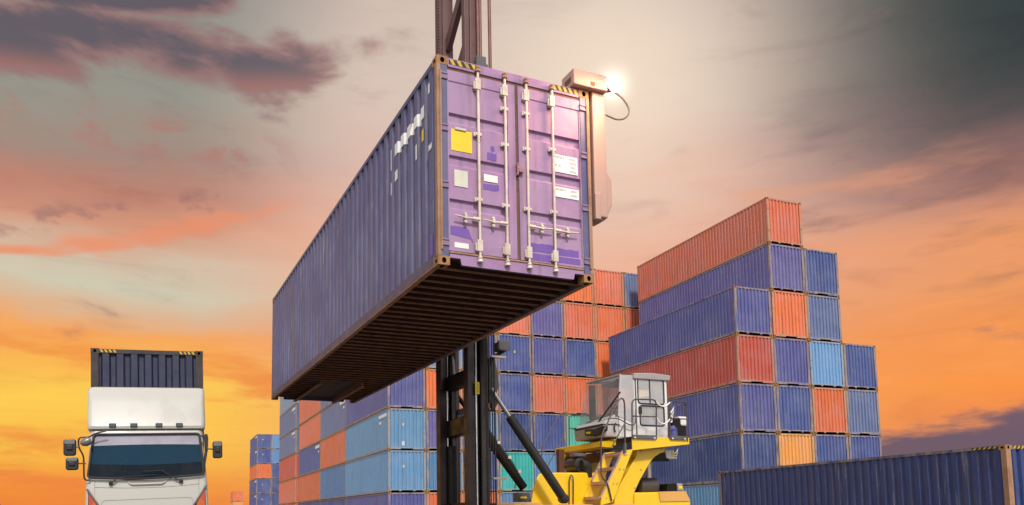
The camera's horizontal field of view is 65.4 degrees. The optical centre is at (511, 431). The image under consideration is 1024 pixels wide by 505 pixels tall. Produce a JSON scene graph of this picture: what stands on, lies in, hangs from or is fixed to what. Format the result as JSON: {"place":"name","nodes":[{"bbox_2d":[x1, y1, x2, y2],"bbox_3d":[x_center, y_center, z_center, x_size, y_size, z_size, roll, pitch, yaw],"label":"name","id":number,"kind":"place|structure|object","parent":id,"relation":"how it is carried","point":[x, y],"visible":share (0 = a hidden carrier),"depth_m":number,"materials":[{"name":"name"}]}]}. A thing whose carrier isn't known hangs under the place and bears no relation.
{"place":"outdoors","nodes":[
{"label":"outdoors","id":0,"kind":"place"},
{"bbox_2d":[0,0,1023,504],"label":"sky","id":1,"kind":"structure","parent":0,"point":[167,166],"materials":[{"name":"orange"}]},
{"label":"shipping container","id":2,"kind":"object","parent":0,"visible":0},
{"bbox_2d":[249,494,270,504],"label":"shipping container","id":3,"kind":"object","parent":2,"relation":"on","point":[259,499],"visible":1,"depth_m":138.81,"materials":[{"name":"metal"}]},
{"bbox_2d":[249,479,270,494],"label":"shipping container","id":4,"kind":"object","parent":3,"relation":"on","point":[259,486],"visible":0.94,"depth_m":139.10,"materials":[{"name":"metal"}]},
{"bbox_2d":[249,464,270,481],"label":"shipping container","id":5,"kind":"object","parent":4,"relation":"on","point":[260,471],"visible":0.93,"depth_m":139.31,"materials":[{"name":"metal"}]},
{"bbox_2d":[250,449,270,466],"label":"shipping container","id":6,"kind":"object","parent":5,"relation":"on","point":[260,456],"visible":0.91,"depth_m":139.62,"materials":[{"name":"metal"}]},
{"bbox_2d":[250,434,271,453],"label":"shipping container","id":7,"kind":"object","parent":6,"relation":"on","point":[260,441],"visible":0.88,"depth_m":139.88,"materials":[{"name":"metal"}]},
{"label":"shipping container","id":8,"kind":"object","parent":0,"visible":0},
{"bbox_2d":[271,494,281,504],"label":"shipping container","id":9,"kind":"object","parent":8,"relation":"on","point":[274,499],"visible":0.3,"depth_m":139.35,"materials":[{"name":"metal"}]},
{"bbox_2d":[270,479,278,493],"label":"shipping container","id":10,"kind":"object","parent":9,"relation":"on","point":[274,486],"visible":0.29,"depth_m":139.60,"materials":[{"name":"metal"}]},
{"bbox_2d":[271,464,278,478],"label":"shipping container","id":11,"kind":"object","parent":10,"relation":"on","point":[274,471],"visible":0.33,"depth_m":139.87,"materials":[{"name":"metal"}]},
{"bbox_2d":[271,449,278,463],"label":"shipping container","id":12,"kind":"object","parent":11,"relation":"on","point":[274,456],"visible":0.2,"depth_m":140.13,"materials":[{"name":"metal"}]},
{"bbox_2d":[271,434,278,448],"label":"shipping container","id":13,"kind":"object","parent":12,"relation":"on","point":[275,441],"visible":0.27,"depth_m":140.36,"materials":[{"name":"metal"}]},
{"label":"shipping container","id":14,"kind":"object","parent":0,"visible":0},
{"bbox_2d":[231,501,242,504],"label":"shipping container","id":15,"kind":"object","parent":14,"relation":"on","point":[237,503],"visible":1,"depth_m":207.28,"materials":[{"name":"metal"}]},
{"bbox_2d":[231,491,242,501],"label":"shipping container","id":16,"kind":"object","parent":15,"relation":"on","point":[236,496],"visible":0.94,"depth_m":207.44,"materials":[{"name":"metal"}]},
{"label":"ground","id":17,"kind":"structure","parent":0,"visible":0},
{"bbox_2d":[63,387,221,504],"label":"cargo truck","id":18,"kind":"object","parent":17,"relation":"on","point":[146,445],"visible":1,"depth_m":15.53,"materials":[{"name":"white paint"}]},
{"bbox_2d":[90,348,203,442],"bbox_3d":[-9.085,-0.124,20.037,2.230,2.750,6.060,-1,-5,-24],"label":"shipping container","id":19,"kind":"object","parent":18,"relation":"on","point":[141,368],"visible":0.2,"depth_m":17.38,"materials":[{"name":"blue metal"}]},
{"bbox_2d":[299,500,319,504],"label":"shipping container","id":20,"kind":"object","parent":17,"relation":"on","point":[311,503],"visible":0.35,"depth_m":73.56,"materials":[{"name":"metal"}]},
{"bbox_2d":[299,471,326,501],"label":"shipping container","id":21,"kind":"object","parent":20,"relation":"on","point":[309,487],"visible":0.49,"depth_m":74.65,"materials":[{"name":"metal"}]},
{"bbox_2d":[299,441,319,476],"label":"shipping container","id":22,"kind":"object","parent":21,"relation":"on","point":[309,459],"visible":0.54,"depth_m":75.11,"materials":[{"name":"metal"}]},
{"bbox_2d":[299,412,320,450],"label":"shipping container","id":23,"kind":"object","parent":22,"relation":"on","point":[310,432],"visible":0.5,"depth_m":75.12,"materials":[{"name":"metal"}]},
{"bbox_2d":[299,400,320,425],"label":"shipping container","id":24,"kind":"object","parent":23,"relation":"on","point":[308,410],"visible":0.35,"depth_m":76.91,"materials":[{"name":"metal"}]},
{"bbox_2d":[320,498,345,504],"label":"shipping container","id":25,"kind":"object","parent":17,"relation":"on","point":[339,501],"visible":0.45,"depth_m":63.90,"materials":[{"name":"metal"}]},
{"bbox_2d":[320,463,362,499],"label":"shipping container","id":26,"kind":"object","parent":25,"relation":"on","point":[332,482],"visible":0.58,"depth_m":64.50,"materials":[{"name":"metal"}]},
{"bbox_2d":[320,429,345,469],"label":"shipping container","id":27,"kind":"object","parent":26,"relation":"on","point":[332,450],"visible":0.45,"depth_m":64.62,"materials":[{"name":"metal"}]},
{"bbox_2d":[320,400,345,440],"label":"shipping container","id":28,"kind":"object","parent":27,"relation":"on","point":[333,418],"visible":0.41,"depth_m":65.05,"materials":[{"name":"metal"}]},
{"bbox_2d":[321,401,332,410],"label":"shipping container","id":29,"kind":"object","parent":28,"relation":"on","point":[325,404],"visible":0.09,"depth_m":68.42,"materials":[{"name":"metal"}]},
{"bbox_2d":[345,492,426,504],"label":"shipping container","id":30,"kind":"object","parent":17,"relation":"on","point":[419,498],"visible":1,"depth_m":49.42,"materials":[{"name":"metal"}]},
{"bbox_2d":[345,450,425,496],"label":"shipping container","id":31,"kind":"object","parent":30,"relation":"on","point":[395,471],"visible":0.97,"depth_m":49.70,"materials":[{"name":"metal"}]},
{"bbox_2d":[346,408,425,462],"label":"shipping container","id":32,"kind":"object","parent":31,"relation":"on","point":[392,429],"visible":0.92,"depth_m":49.89,"materials":[{"name":"metal"}]},
{"bbox_2d":[345,368,425,427],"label":"shipping container","id":33,"kind":"object","parent":32,"relation":"on","point":[408,392],"visible":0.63,"depth_m":50.07,"materials":[{"name":"metal"}]},
{"bbox_2d":[427,492,463,504],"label":"shipping container","id":34,"kind":"object","parent":17,"relation":"on","point":[431,498],"visible":0.3,"depth_m":49.70,"materials":[{"name":"metal"}]},
{"bbox_2d":[426,450,463,491],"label":"shipping container","id":35,"kind":"object","parent":34,"relation":"on","point":[431,471],"visible":0.24,"depth_m":49.88,"materials":[{"name":"metal"}]},
{"bbox_2d":[425,409,462,450],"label":"shipping container","id":36,"kind":"object","parent":35,"relation":"on","point":[431,439],"visible":0.24,"depth_m":50.13,"materials":[{"name":"metal"}]},
{"bbox_2d":[425,368,462,409],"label":"shipping container","id":37,"kind":"object","parent":36,"relation":"on","point":[430,389],"visible":0.12,"depth_m":50.39,"materials":[{"name":"metal"}]},
{"bbox_2d":[425,349,462,369],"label":"shipping container","id":38,"kind":"object","parent":37,"relation":"on","point":[432,366],"visible":0.12,"depth_m":51.31,"materials":[{"name":"metal"}]},
{"bbox_2d":[464,492,499,502],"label":"shipping container","id":39,"kind":"object","parent":17,"relation":"on","point":[498,498],"visible":0.15,"depth_m":51.35,"materials":[{"name":"metal"}]},
{"bbox_2d":[463,451,499,491],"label":"shipping container","id":40,"kind":"object","parent":39,"relation":"on","point":[498,475],"visible":0.1,"depth_m":51.53,"materials":[{"name":"metal"}]},
{"bbox_2d":[463,412,498,451],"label":"shipping container","id":41,"kind":"object","parent":40,"relation":"on","point":[497,436],"visible":0.07,"depth_m":51.82,"materials":[{"name":"metal"}]},
{"bbox_2d":[463,389,498,411],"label":"shipping container","id":42,"kind":"object","parent":41,"relation":"on","point":[496,408],"visible":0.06,"depth_m":52.01,"materials":[{"name":"metal"}]},
{"bbox_2d":[462,333,497,370],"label":"shipping container","id":43,"kind":"object","parent":42,"relation":"on","point":[495,337],"visible":0.03,"depth_m":52.33,"materials":[{"name":"metal"}]},
{"bbox_2d":[499,491,532,502],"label":"shipping container","id":44,"kind":"object","parent":17,"relation":"on","point":[505,497],"visible":0.27,"depth_m":51.72,"materials":[{"name":"metal"}]},
{"bbox_2d":[499,452,533,491],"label":"shipping container","id":45,"kind":"object","parent":44,"relation":"on","point":[523,462],"visible":0.25,"depth_m":52.35,"materials":[{"name":"metal"}]},
{"bbox_2d":[498,412,532,451],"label":"shipping container","id":46,"kind":"object","parent":45,"relation":"on","point":[509,440],"visible":0.25,"depth_m":52.30,"materials":[{"name":"metal"}]},
{"bbox_2d":[498,373,532,412],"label":"shipping container","id":47,"kind":"object","parent":46,"relation":"on","point":[515,393],"visible":0.34,"depth_m":52.74,"materials":[{"name":"metal"}]},
{"bbox_2d":[497,333,531,373],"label":"shipping container","id":48,"kind":"object","parent":47,"relation":"on","point":[517,360],"visible":0.23,"depth_m":53.02,"materials":[{"name":"metal"}]},
{"bbox_2d":[497,315,530,335],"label":"shipping container","id":49,"kind":"object","parent":48,"relation":"on","point":[521,327],"visible":0.16,"depth_m":53.33,"materials":[{"name":"metal"}]},
{"bbox_2d":[435,0,689,504],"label":"container handler","id":50,"kind":"object","parent":17,"relation":"on","point":[637,444],"visible":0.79,"depth_m":17.34,"materials":[{"name":"yellow metal"}]},
{"bbox_2d":[271,54,593,402],"bbox_3d":[-2.802,-2.946,17.052,2.384,2.926,13.430,2,-6,-26],"label":"lifted container","id":51,"kind":"object","parent":50,"relation":"hanging from","point":[459,217],"visible":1,"depth_m":11.63,"materials":[{"name":"metal"}]},
{"bbox_2d":[439,66,517,266],"bbox_3d":[-0.452,-3.632,10.851,1.131,2.761,0.150,2,-6,-26],"label":"door","id":52,"kind":"structure","parent":51,"relation":"in","point":[481,182],"depth_m":10.87,"materials":[{"name":"paint"}]},
{"bbox_2d":[516,78,591,272],"bbox_3d":[0.586,-3.601,11.351,1.184,2.761,0.150,2,-6,-26],"label":"door","id":53,"kind":"structure","parent":51,"relation":"in","point":[548,166],"depth_m":11.35,"materials":[{"name":"paint"}]},
{"bbox_2d":[659,484,719,504],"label":"shipping container","id":54,"kind":"object","parent":17,"relation":"on","point":[708,494],"visible":0.1,"depth_m":44.25,"materials":[{"name":"metal"}]},
{"bbox_2d":[612,432,778,485],"bbox_3d":[10.426,1.987,47.816,2.425,2.588,13.247,1,-6,-23],"label":"shipping container","id":55,"kind":"object","parent":54,"relation":"on","point":[701,461],"visible":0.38,"depth_m":43.41,"materials":[{"name":"metal"}]},
{"bbox_2d":[615,383,777,439],"bbox_3d":[10.401,-0.601,48.051,2.425,2.588,13.247,1,-6,-23],"label":"shipping container","id":56,"kind":"object","parent":55,"relation":"on","point":[738,408],"visible":0.56,"depth_m":42.51,"materials":[{"name":"metal"}]},
{"bbox_2d":[610,334,774,411],"bbox_3d":[10.345,-3.186,48.320,2.425,2.588,13.247,1,-6,-23],"label":"shipping container","id":57,"kind":"object","parent":56,"relation":"on","point":[734,359],"visible":0.66,"depth_m":43.68,"materials":[{"name":"metal"}]},
{"bbox_2d":[608,285,772,374],"bbox_3d":[10.288,-5.770,48.589,2.425,2.588,13.247,1,-6,-23],"label":"shipping container","id":58,"kind":"object","parent":57,"relation":"on","point":[730,311],"visible":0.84,"depth_m":45.31,"materials":[{"name":"metal"}]},
{"bbox_2d":[718,444,1023,504],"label":"shipping container","id":59,"kind":"object","parent":17,"relation":"on","point":[990,475],"visible":1,"depth_m":20.83,"materials":[{"name":"metal"}]},
{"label":"shipping container","id":60,"kind":"object","parent":17,"relation":"on","visible":0},
{"bbox_2d":[778,433,814,465],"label":"shipping container","id":61,"kind":"object","parent":60,"relation":"on","point":[793,449],"visible":0.18,"depth_m":42.77,"materials":[{"name":"metal"}]},
{"bbox_2d":[776,385,813,433],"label":"shipping container","id":62,"kind":"object","parent":61,"relation":"on","point":[794,411],"visible":0.24,"depth_m":43.01,"materials":[{"name":"metal"}]},
{"bbox_2d":[773,337,810,386],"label":"shipping container","id":63,"kind":"object","parent":62,"relation":"on","point":[791,363],"visible":0.3,"depth_m":43.28,"materials":[{"name":"metal"}]},
{"bbox_2d":[770,290,808,339],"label":"shipping container","id":64,"kind":"object","parent":63,"relation":"on","point":[789,315],"visible":0.23,"depth_m":43.51,"materials":[{"name":"metal"}]},
{"bbox_2d":[638,243,805,323],"bbox_3d":[12.514,-8.303,49.786,2.425,2.588,13.247,1,-6,-23],"label":"shipping container","id":65,"kind":"object","parent":64,"relation":"on","point":[770,266],"visible":0.59,"depth_m":45.26,"materials":[{"name":"metal"}]},
{"bbox_2d":[637,197,802,302],"bbox_3d":[12.466,-10.889,50.049,2.425,2.588,13.247,1,-6,-23],"label":"shipping container","id":66,"kind":"object","parent":65,"relation":"on","point":[761,222],"visible":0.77,"depth_m":46.94,"materials":[{"name":"metal"}]},
{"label":"shipping container","id":67,"kind":"object","parent":17,"relation":"on","visible":0},
{"bbox_2d":[814,434,848,461],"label":"shipping container","id":68,"kind":"object","parent":67,"relation":"on","point":[831,447],"visible":0.15,"depth_m":43.72,"materials":[{"name":"metal"}]},
{"bbox_2d":[811,387,847,434],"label":"shipping container","id":69,"kind":"object","parent":68,"relation":"on","point":[829,407],"visible":0.34,"depth_m":43.98,"materials":[{"name":"metal"}]},
{"bbox_2d":[808,340,844,388],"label":"shipping container","id":70,"kind":"object","parent":69,"relation":"on","point":[826,360],"visible":0.23,"depth_m":44.23,"materials":[{"name":"metal"}]},
{"bbox_2d":[806,294,842,342],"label":"shipping container","id":71,"kind":"object","parent":70,"relation":"on","point":[824,317],"visible":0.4,"depth_m":44.49,"materials":[{"name":"metal"}]},
{"bbox_2d":[803,248,839,296],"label":"shipping container","id":72,"kind":"object","parent":71,"relation":"on","point":[821,273],"visible":0.27,"depth_m":44.73,"materials":[{"name":"metal"}]},
{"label":"shipping container","id":73,"kind":"object","parent":17,"relation":"on","visible":0},
{"bbox_2d":[848,435,881,458],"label":"shipping container","id":74,"kind":"object","parent":73,"relation":"on","point":[864,446],"visible":0.1,"depth_m":44.69,"materials":[{"name":"metal"}]},
{"bbox_2d":[846,389,880,435],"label":"shipping container","id":75,"kind":"object","parent":74,"relation":"on","point":[863,416],"visible":0.3,"depth_m":44.96,"materials":[{"name":"metal"}]},
{"bbox_2d":[843,343,877,390],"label":"shipping container","id":76,"kind":"object","parent":75,"relation":"on","point":[860,369],"visible":0.25,"depth_m":45.20,"materials":[{"name":"metal"}]},
{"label":"shipping container","id":77,"kind":"object","parent":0,"visible":0},
{"bbox_2d":[527,452,556,491],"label":"shipping container","id":78,"kind":"object","parent":77,"relation":"on","point":[547,457],"visible":0.03,"depth_m":53.15,"materials":[{"name":"metal"}]},
{"bbox_2d":[533,413,565,451],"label":"shipping container","id":79,"kind":"object","parent":78,"relation":"on","point":[543,424],"visible":0.25,"depth_m":53.40,"materials":[{"name":"metal"}]},
{"bbox_2d":[532,374,565,413],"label":"shipping container","id":80,"kind":"object","parent":79,"relation":"on","point":[548,394],"visible":0.31,"depth_m":53.66,"materials":[{"name":"metal"}]},
{"bbox_2d":[531,336,564,375],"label":"shipping container","id":81,"kind":"object","parent":80,"relation":"on","point":[547,356],"visible":0.27,"depth_m":53.93,"materials":[{"name":"metal"}]},
{"bbox_2d":[530,301,563,338],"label":"shipping container","id":82,"kind":"object","parent":81,"relation":"on","point":[547,322],"visible":0.31,"depth_m":54.26,"materials":[{"name":"metal"}]},
{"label":"shipping container","id":83,"kind":"object","parent":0,"visible":0},
{"bbox_2d":[566,414,597,452],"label":"shipping container","id":84,"kind":"object","parent":83,"relation":"on","point":[576,421],"visible":0.16,"depth_m":54.16,"materials":[{"name":"metal"}]},
{"bbox_2d":[565,376,596,414],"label":"shipping container","id":85,"kind":"object","parent":84,"relation":"on","point":[576,395],"visible":0.3,"depth_m":54.58,"materials":[{"name":"metal"}]},
{"bbox_2d":[564,339,596,377],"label":"shipping container","id":86,"kind":"object","parent":85,"relation":"on","point":[579,358],"visible":0.28,"depth_m":54.92,"materials":[{"name":"metal"}]},
{"bbox_2d":[563,302,594,340],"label":"shipping container","id":87,"kind":"object","parent":86,"relation":"on","point":[578,321],"visible":0.38,"depth_m":55.20,"materials":[{"name":"metal"}]},
{"bbox_2d":[563,283,593,304],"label":"shipping container","id":88,"kind":"object","parent":87,"relation":"on","point":[585,295],"visible":0.13,"depth_m":55.55,"materials":[{"name":"metal"}]},
{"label":"shipping container","id":89,"kind":"object","parent":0,"visible":0},
{"bbox_2d":[606,461,611,478],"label":"shipping container","id":90,"kind":"object","parent":89,"relation":"on","point":[608,474],"depth_m":54.90,"materials":[{"name":"metal"}]},
{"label":"shipping container","id":91,"kind":"object","parent":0,"visible":0},
{"bbox_2d":[596,378,610,415],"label":"shipping container","id":92,"kind":"object","parent":91,"relation":"on","point":[603,400],"visible":0.09,"depth_m":55.32,"materials":[{"name":"metal"}]},
{"bbox_2d":[596,341,613,378],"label":"shipping container","id":93,"kind":"object","parent":92,"relation":"on","point":[602,359],"visible":0.14,"depth_m":55.64,"materials":[{"name":"metal"}]},
{"bbox_2d":[594,305,624,341],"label":"shipping container","id":94,"kind":"object","parent":93,"relation":"on","point":[609,321],"visible":0.28,"depth_m":56.12,"materials":[{"name":"metal"}]},
{"bbox_2d":[594,269,624,307],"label":"shipping container","id":95,"kind":"object","parent":94,"relation":"on","point":[608,288],"visible":0.38,"depth_m":56.43,"materials":[{"name":"metal"}]},
{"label":"shipping container","id":96,"kind":"object","parent":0,"visible":0},
{"bbox_2d":[624,308,638,329],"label":"shipping container","id":97,"kind":"object","parent":96,"relation":"on","point":[631,317],"visible":0.06,"depth_m":56.93,"materials":[{"name":"metal"}]},
{"bbox_2d":[623,272,638,308],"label":"shipping container","id":98,"kind":"object","parent":97,"relation":"on","point":[630,290],"visible":0.16,"depth_m":57.15,"materials":[{"name":"metal"}]},
{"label":"shipping container","id":99,"kind":"object","parent":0,"visible":0},
{"bbox_2d":[279,478,308,504],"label":"shipping container","id":100,"kind":"object","parent":99,"relation":"on","point":[288,491],"visible":0.41,"depth_m":86.58,"materials":[{"name":"metal"}]},
{"bbox_2d":[279,453,298,482],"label":"shipping container","id":101,"kind":"object","parent":100,"relation":"on","point":[288,467],"visible":0.5,"depth_m":87.10,"materials":[{"name":"metal"}]},
{"bbox_2d":[279,428,298,460],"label":"shipping container","id":102,"kind":"object","parent":101,"relation":"on","point":[289,444],"visible":0.56,"depth_m":87.41,"materials":[{"name":"metal"}]},
{"bbox_2d":[279,404,298,438],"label":"shipping container","id":103,"kind":"object","parent":102,"relation":"on","point":[289,420],"visible":0.48,"depth_m":87.75,"materials":[{"name":"metal"}]},
{"bbox_2d":[280,397,298,416],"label":"shipping container","id":104,"kind":"object","parent":103,"relation":"on","point":[286,405],"visible":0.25,"depth_m":90.99,"materials":[{"name":"metal"}]}
]}

